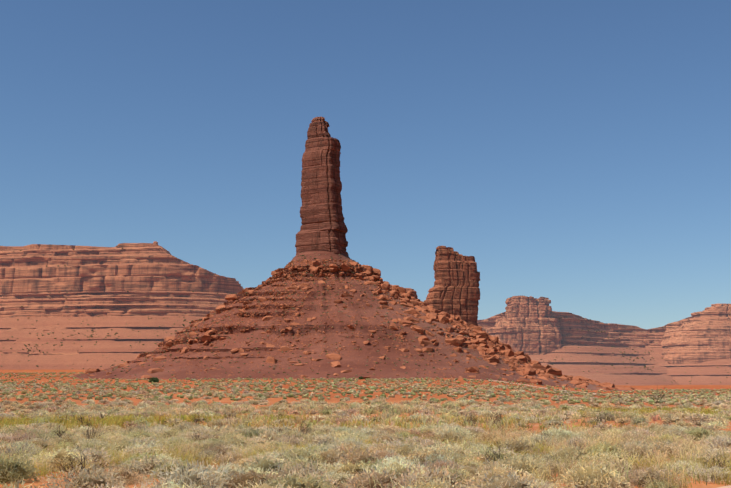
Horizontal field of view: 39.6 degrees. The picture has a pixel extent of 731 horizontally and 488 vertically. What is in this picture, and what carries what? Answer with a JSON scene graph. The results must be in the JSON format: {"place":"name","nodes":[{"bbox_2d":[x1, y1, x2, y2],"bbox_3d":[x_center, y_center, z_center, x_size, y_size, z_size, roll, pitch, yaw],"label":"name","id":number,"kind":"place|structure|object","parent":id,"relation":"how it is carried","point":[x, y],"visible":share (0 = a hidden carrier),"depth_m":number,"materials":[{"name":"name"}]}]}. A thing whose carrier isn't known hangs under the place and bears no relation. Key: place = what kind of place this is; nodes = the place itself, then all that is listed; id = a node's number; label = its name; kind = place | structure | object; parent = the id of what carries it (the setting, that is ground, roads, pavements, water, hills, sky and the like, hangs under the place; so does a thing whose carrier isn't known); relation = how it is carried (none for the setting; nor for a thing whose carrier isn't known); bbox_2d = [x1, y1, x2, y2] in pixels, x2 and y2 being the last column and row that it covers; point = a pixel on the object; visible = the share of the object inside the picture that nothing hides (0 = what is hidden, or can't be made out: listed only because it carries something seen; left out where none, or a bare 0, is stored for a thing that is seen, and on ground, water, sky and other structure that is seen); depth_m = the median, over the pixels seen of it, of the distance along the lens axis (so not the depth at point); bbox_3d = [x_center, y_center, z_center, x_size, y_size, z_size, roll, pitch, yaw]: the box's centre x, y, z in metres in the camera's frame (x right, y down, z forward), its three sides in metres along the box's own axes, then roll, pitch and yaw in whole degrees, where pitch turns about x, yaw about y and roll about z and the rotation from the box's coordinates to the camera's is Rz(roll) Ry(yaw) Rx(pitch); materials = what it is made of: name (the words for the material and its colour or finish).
{"place":"outdoors","nodes":[
{"label":"outdoors","id":0,"kind":"place"},
{"bbox_2d":[0,370,730,487],"bbox_3d":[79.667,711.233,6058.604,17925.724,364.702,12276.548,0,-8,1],"label":"desert floor","id":1,"kind":"structure","parent":0,"point":[397,399],"depth_m":164.18,"materials":[{"name":"soil"}]},
{"bbox_2d":[0,243,243,369],"bbox_3d":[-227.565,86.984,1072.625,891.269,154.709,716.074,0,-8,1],"label":"mesa","id":2,"kind":"structure","parent":1,"relation":"on","point":[88,279],"depth_m":953.61,"materials":[{"name":"brown stone"}]},
{"bbox_2d":[1,248,236,368],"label":"mesa junipers","id":3,"kind":"object","parent":2,"relation":"on","point":[91,330],"visible":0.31,"depth_m":905.55,"materials":[{"name":"green plant"}]},
{"bbox_2d":[149,376,362,381],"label":"juniper tree","id":4,"kind":"object","parent":1,"relation":"on","point":[153,379],"visible":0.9,"depth_m":298.07,"materials":[{"name":"green plant"}]},
{"bbox_2d":[69,250,634,390],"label":"talus slope","id":5,"kind":"structure","parent":1,"relation":"on","point":[351,357],"depth_m":382.57,"materials":[{"name":"brown soil"}]},
{"bbox_2d":[295,117,347,254],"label":"rock spire","id":6,"kind":"structure","parent":5,"relation":"on","point":[323,226],"depth_m":453.54,"materials":[{"name":"brown stone"}]},
{"bbox_2d":[71,259,617,389],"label":"rocks","id":7,"kind":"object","parent":5,"relation":"on","point":[284,296],"visible":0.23,"depth_m":400.82,"materials":[{"name":"brown stone"}]},
{"bbox_2d":[67,252,656,390],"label":"talus boulders","id":8,"kind":"object","parent":5,"relation":"on","point":[492,346],"visible":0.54,"depth_m":400.54,"materials":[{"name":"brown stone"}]},
{"bbox_2d":[424,246,479,325],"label":"rock butte","id":9,"kind":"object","parent":5,"relation":"on","point":[454,290],"depth_m":534.78,"materials":[{"name":"brown stone"}]},
{"bbox_2d":[0,405,727,430],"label":"green grass","id":10,"kind":"structure","parent":1,"relation":"on","point":[119,418],"depth_m":63.05,"materials":[{"name":"green plant"}]},
{"bbox_2d":[0,400,729,432],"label":"dry grass tufts","id":11,"kind":"object","parent":1,"relation":"on","point":[446,418],"visible":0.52,"depth_m":74.31,"materials":[{"name":"beige plant"}]},
{"bbox_2d":[0,405,730,487],"bbox_3d":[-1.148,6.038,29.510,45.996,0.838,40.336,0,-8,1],"label":"sagebrush shrubs","id":12,"kind":"object","parent":1,"relation":"on","point":[304,467],"visible":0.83,"depth_m":25.66,"materials":[{"name":"green plant"}]},
{"bbox_2d":[0,381,730,432],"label":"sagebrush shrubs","id":13,"kind":"object","parent":1,"relation":"on","point":[44,407],"visible":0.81,"depth_m":103.36,"materials":[{"name":"green plant"}]},
{"bbox_2d":[0,372,730,404],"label":"shrubs","id":14,"kind":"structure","parent":1,"relation":"on","point":[702,394],"depth_m":206.59,"materials":[{"name":"green plant"}]},
{"bbox_2d":[0,421,730,487],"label":"dry grass tufts","id":15,"kind":"object","parent":1,"relation":"on","point":[507,437],"visible":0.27,"depth_m":29.98,"materials":[{"name":"beige plant"}]},
{"bbox_2d":[0,419,730,487],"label":"green grass","id":16,"kind":"structure","parent":1,"relation":"on","point":[45,471],"depth_m":27.71,"materials":[{"name":"green plant"}]},
{"bbox_2d":[477,311,730,385],"bbox_3d":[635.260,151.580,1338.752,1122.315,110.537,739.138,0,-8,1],"label":"mesa","id":17,"kind":"structure","parent":1,"relation":"on","point":[635,338],"depth_m":1202.00,"materials":[{"name":"brown stone"}]},
{"bbox_2d":[485,296,562,354],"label":"butte","id":18,"kind":"object","parent":17,"relation":"on","point":[527,325],"visible":0.71,"depth_m":1184.57,"materials":[{"name":"brown stone"}]},
{"bbox_2d":[483,318,728,383],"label":"mesa junipers","id":19,"kind":"object","parent":17,"relation":"on","point":[624,356],"visible":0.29,"depth_m":1205.71,"materials":[{"name":"green plant"}]},
{"bbox_2d":[661,304,730,363],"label":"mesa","id":20,"kind":"structure","parent":17,"relation":"on","point":[702,336],"depth_m":1223.16,"materials":[{"name":"brown stone"}]},
{"bbox_2d":[645,387,667,401],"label":"dead bare tree","id":21,"kind":"object","parent":1,"relation":"on","point":[657,394],"visible":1,"depth_m":146.68,"materials":[{"name":"wood"}]},
{"bbox_2d":[0,0,730,328],"label":"sky","id":22,"kind":"structure","parent":0,"point":[579,151],"materials":[{"name":"blue"}]},
{"bbox_2d":[405,288,417,298],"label":"butte ridge knob","id":23,"kind":"object","parent":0,"point":[412,291],"visible":0.19,"depth_m":444.37,"materials":[{"name":"brown stone"}]},
{"bbox_2d":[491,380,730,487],"bbox_3d":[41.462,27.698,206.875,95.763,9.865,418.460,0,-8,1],"label":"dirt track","id":24,"kind":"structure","parent":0,"point":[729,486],"depth_m":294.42,"materials":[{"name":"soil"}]}
]}

